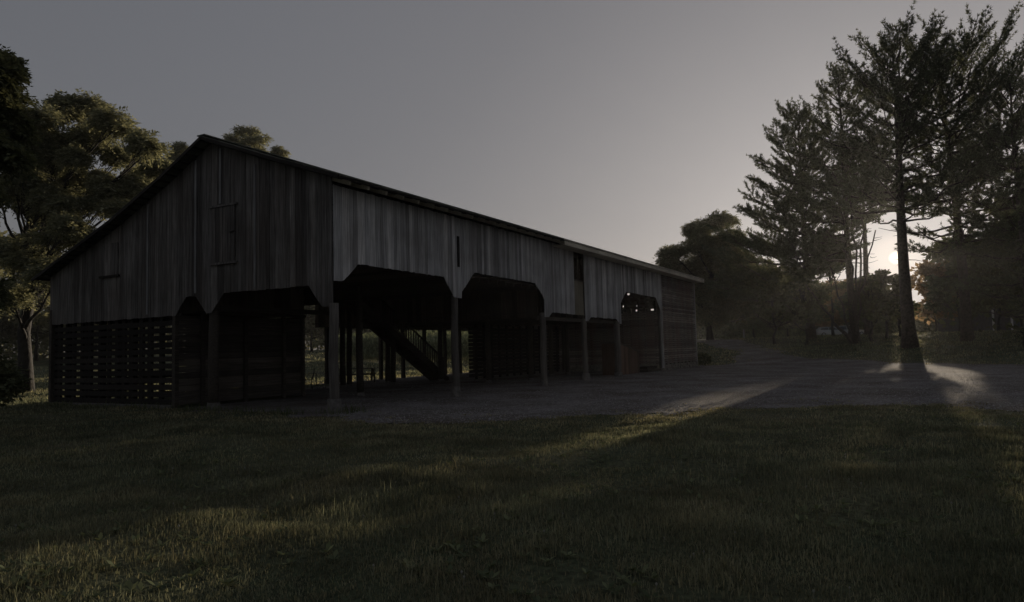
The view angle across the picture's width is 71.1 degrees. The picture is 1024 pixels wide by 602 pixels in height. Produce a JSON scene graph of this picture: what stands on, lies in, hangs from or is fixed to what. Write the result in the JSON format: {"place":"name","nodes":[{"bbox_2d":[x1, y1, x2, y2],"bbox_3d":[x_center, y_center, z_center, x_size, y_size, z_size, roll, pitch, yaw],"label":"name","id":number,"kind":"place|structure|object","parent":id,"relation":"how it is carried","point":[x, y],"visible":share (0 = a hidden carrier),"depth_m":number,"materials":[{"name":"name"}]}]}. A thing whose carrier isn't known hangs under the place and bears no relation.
{"place":"outdoors","nodes":[
{"label":"outdoors","id":0,"kind":"place"},
{"bbox_2d":[0,329,1023,601],"bbox_3d":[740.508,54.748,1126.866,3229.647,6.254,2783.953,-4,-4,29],"label":"ground","id":1,"kind":"structure","parent":0,"point":[572,577],"depth_m":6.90,"materials":[{"name":"green plant"}]},
{"bbox_2d":[0,222,40,325],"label":"background tree","id":2,"kind":"object","parent":1,"relation":"on","point":[15,320],"visible":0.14,"depth_m":96.40,"materials":[{"name":"green plant"}]},
{"bbox_2d":[0,44,48,409],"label":"ash tree","id":3,"kind":"object","parent":1,"relation":"on","point":[17,130],"visible":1,"depth_m":15.32,"materials":[{"name":"green plant"}]},
{"bbox_2d":[0,231,55,360],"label":"background tree","id":4,"kind":"object","parent":1,"relation":"on","point":[39,320],"visible":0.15,"depth_m":108.59,"materials":[{"name":"green plant"}]},
{"bbox_2d":[0,88,174,391],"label":"walnut tree","id":5,"kind":"object","parent":1,"relation":"on","point":[62,197],"visible":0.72,"depth_m":35.47,"materials":[{"name":"green plant"}]},
{"bbox_2d":[42,323,147,344],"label":"background tree","id":6,"kind":"object","parent":1,"relation":"on","point":[47,325],"visible":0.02,"depth_m":102.84,"materials":[{"name":"green plant"}]},
{"bbox_2d":[165,140,188,353],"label":"walnut tree","id":7,"kind":"object","parent":1,"relation":"on","point":[179,148],"visible":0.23,"depth_m":68.76,"materials":[{"name":"green plant"}]},
{"bbox_2d":[221,124,291,157],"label":"walnut tree","id":8,"kind":"object","parent":1,"relation":"on","point":[251,136],"visible":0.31,"depth_m":73.19,"materials":[{"name":"green plant"}]},
{"bbox_2d":[0,305,573,360],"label":"woods","id":9,"kind":"object","parent":1,"relation":"on","point":[42,348],"visible":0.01,"depth_m":129.41,"materials":[{"name":"green plant"}]},
{"bbox_2d":[279,305,339,351],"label":"background tree","id":10,"kind":"object","parent":1,"relation":"on","point":[311,329],"visible":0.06,"depth_m":93.52,"materials":[{"name":"green plant"}]},
{"bbox_2d":[31,134,703,413],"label":"barn","id":11,"kind":"structure","parent":1,"relation":"on","point":[223,255],"depth_m":24.55,"materials":[{"name":"grey wood"}]},
{"bbox_2d":[339,328,399,334],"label":"background tree","id":12,"kind":"object","parent":1,"relation":"on","point":[364,330],"visible":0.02,"depth_m":114.00,"materials":[{"name":"green plant"}]},
{"bbox_2d":[338,330,472,361],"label":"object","id":13,"kind":"object","parent":1,"relation":"on","point":[370,346],"visible":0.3,"depth_m":66.16,"materials":[{"name":"green plant"}]},
{"bbox_2d":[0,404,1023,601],"bbox_3d":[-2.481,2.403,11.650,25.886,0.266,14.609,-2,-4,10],"label":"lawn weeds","id":14,"kind":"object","parent":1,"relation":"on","point":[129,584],"visible":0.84,"depth_m":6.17,"materials":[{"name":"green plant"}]},
{"bbox_2d":[182,339,1023,422],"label":"gravel drive","id":15,"kind":"structure","parent":1,"relation":"on","point":[311,400],"depth_m":25.47,"materials":[{"name":"grey gravel"}]},
{"bbox_2d":[305,367,314,389],"bbox_3d":[-9.020,3.455,31.856,0.504,0.996,0.464,0,-4,-19],"label":"garden chair","id":16,"kind":"object","parent":15,"relation":"on","point":[312,378],"visible":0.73,"depth_m":31.95,"materials":[{"name":"metal"}]},
{"bbox_2d":[339,367,376,382],"bbox_3d":[-8.325,3.999,38.504,2.200,0.770,1.680,0,-4,-19],"label":"picnic table","id":17,"kind":"object","parent":15,"relation":"on","point":[372,373],"visible":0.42,"depth_m":38.43,"materials":[{"name":"brown wood"}]},
{"bbox_2d":[697,353,711,364],"bbox_3d":[13.942,4.276,52.138,1.214,1.133,1.228,-2,-4,6],"label":"shrub","id":18,"kind":"object","parent":1,"relation":"on","point":[703,358],"visible":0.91,"depth_m":51.89,"materials":[{"name":"green plant"}]},
{"bbox_2d":[652,209,780,339],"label":"broadleaf tree","id":19,"kind":"object","parent":1,"relation":"on","point":[714,308],"visible":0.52,"depth_m":80.05,"materials":[{"name":"green plant"}]},
{"bbox_2d":[727,257,792,337],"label":"background tree","id":20,"kind":"object","parent":1,"relation":"on","point":[732,317],"visible":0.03,"depth_m":104.52,"materials":[{"name":"green plant"}]},
{"bbox_2d":[596,300,937,340],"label":"woods","id":21,"kind":"object","parent":1,"relation":"on","point":[727,331],"visible":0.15,"depth_m":154.40,"materials":[{"name":"green plant"}]},
{"bbox_2d":[742,263,807,343],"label":"understory tree","id":22,"kind":"object","parent":1,"relation":"on","point":[772,290],"visible":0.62,"depth_m":67.92,"materials":[{"name":"green plant"}]},
{"bbox_2d":[699,97,865,338],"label":"pine tree","id":23,"kind":"object","parent":1,"relation":"on","point":[758,245],"visible":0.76,"depth_m":69.06,"materials":[{"name":"green plant"}]},
{"bbox_2d":[754,275,825,335],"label":"background tree","id":24,"kind":"object","parent":1,"relation":"on","point":[792,325],"visible":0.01,"depth_m":120.04,"materials":[{"name":"green plant"}]},
{"bbox_2d":[772,262,833,344],"bbox_3d":[26.233,0.254,63.882,4.717,7.615,4.612,-1,-4,-3],"label":"understory tree","id":25,"kind":"object","parent":1,"relation":"on","point":[794,286],"visible":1,"depth_m":63.69,"materials":[{"name":"green plant"}]},
{"bbox_2d":[816,327,847,335],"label":"parked car","id":26,"kind":"object","parent":1,"relation":"on","point":[824,331],"visible":0.56,"depth_m":107.37,"materials":[{"name":"silver paint"}]},
{"bbox_2d":[810,230,854,335],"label":"understory tree","id":27,"kind":"object","parent":1,"relation":"on","point":[832,308],"visible":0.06,"depth_m":78.11,"materials":[{"name":"green plant"}]},
{"bbox_2d":[815,279,862,328],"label":"background tree","id":28,"kind":"object","parent":1,"relation":"on","point":[838,321],"visible":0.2,"depth_m":128.55,"materials":[{"name":"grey plant"}]},
{"bbox_2d":[806,169,878,343],"bbox_3d":[28.725,-3.803,62.967,7.272,15.461,3.953,-2,-4,12],"label":"leaning tree","id":29,"kind":"object","parent":1,"relation":"on","point":[856,291],"visible":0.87,"depth_m":62.79,"materials":[{"name":"brown plant"}]},
{"bbox_2d":[759,58,926,340],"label":"pine tree","id":30,"kind":"object","parent":1,"relation":"on","point":[822,166],"visible":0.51,"depth_m":65.21,"materials":[{"name":"green plant"}]},
{"bbox_2d":[838,325,863,334],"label":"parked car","id":31,"kind":"object","parent":1,"relation":"on","point":[846,328],"visible":0.22,"depth_m":113.32,"materials":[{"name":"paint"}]},
{"bbox_2d":[823,139,895,334],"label":"pine tree","id":32,"kind":"object","parent":1,"relation":"on","point":[866,327],"visible":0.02,"depth_m":76.43,"materials":[{"name":"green plant"}]},
{"bbox_2d":[828,286,901,333],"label":"background tree","id":33,"kind":"object","parent":1,"relation":"on","point":[878,325],"visible":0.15,"depth_m":123.18,"materials":[{"name":"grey plant"}]},
{"bbox_2d":[849,272,892,340],"bbox_3d":[32.226,0.590,64.233,3.584,6.259,3.438,-4,-4,29],"label":"understory tree","id":34,"kind":"object","parent":1,"relation":"on","point":[871,300],"visible":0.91,"depth_m":63.71,"materials":[{"name":"green plant"}]},
{"bbox_2d":[875,268,896,337],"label":"understory tree","id":35,"kind":"object","parent":1,"relation":"on","point":[884,281],"visible":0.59,"depth_m":65.92,"materials":[{"name":"green plant"}]},
{"bbox_2d":[886,273,920,335],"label":"understory tree","id":36,"kind":"object","parent":1,"relation":"on","point":[894,281],"visible":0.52,"depth_m":65.67,"materials":[{"name":"green plant"}]},
{"bbox_2d":[789,0,1021,347],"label":"pine tree","id":37,"kind":"object","parent":1,"relation":"on","point":[897,129],"visible":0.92,"depth_m":54.65,"materials":[{"name":"green plant"}]},
{"bbox_2d":[910,259,958,331],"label":"background tree","id":38,"kind":"object","parent":1,"relation":"on","point":[925,268],"visible":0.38,"depth_m":90.16,"materials":[{"name":"green plant"}]},
{"bbox_2d":[849,0,1023,341],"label":"pine tree","id":39,"kind":"object","parent":1,"relation":"on","point":[966,324],"visible":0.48,"depth_m":55.71,"materials":[{"name":"green plant"}]},
{"bbox_2d":[921,236,991,330],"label":"background tree","id":40,"kind":"object","parent":1,"relation":"on","point":[946,299],"visible":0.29,"depth_m":84.26,"materials":[{"name":"green plant"}]},
{"bbox_2d":[895,210,1023,341],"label":"woods","id":41,"kind":"object","parent":1,"relation":"on","point":[987,315],"visible":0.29,"depth_m":62.54,"materials":[{"name":"green plant"}]},
{"bbox_2d":[936,59,1023,344],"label":"pine tree","id":42,"kind":"object","parent":1,"relation":"on","point":[987,232],"visible":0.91,"depth_m":50.80,"materials":[{"name":"green plant"}]},
{"bbox_2d":[937,306,1023,332],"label":"farmhouse","id":43,"kind":"object","parent":1,"relation":"on","point":[983,321],"visible":0.06,"depth_m":92.06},
{"bbox_2d":[956,237,1011,330],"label":"background tree","id":44,"kind":"object","parent":1,"relation":"on","point":[986,275],"visible":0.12,"depth_m":71.90,"materials":[{"name":"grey plant"}]},
{"bbox_2d":[966,195,1023,332],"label":"background tree","id":45,"kind":"object","parent":1,"relation":"on","point":[999,288],"visible":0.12,"depth_m":61.91,"materials":[{"name":"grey plant"}]},
{"bbox_2d":[0,0,1023,358],"label":"sky","id":46,"kind":"structure","parent":0,"point":[615,126],"materials":[{"name":"grey"}]},
{"bbox_2d":[600,342,639,374],"bbox_3d":[6.207,3.250,40.780,1.100,1.833,3.518,-4,-4,29],"label":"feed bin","id":47,"kind":"object","parent":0,"point":[630,360],"visible":0.67,"depth_m":39.55,"materials":[{"name":"brown wood"}]},
{"bbox_2d":[327,364,1023,423],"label":"loose gravel","id":48,"kind":"structure","parent":0,"point":[603,413],"depth_m":20.55,"materials":[{"name":"grey gravel"}]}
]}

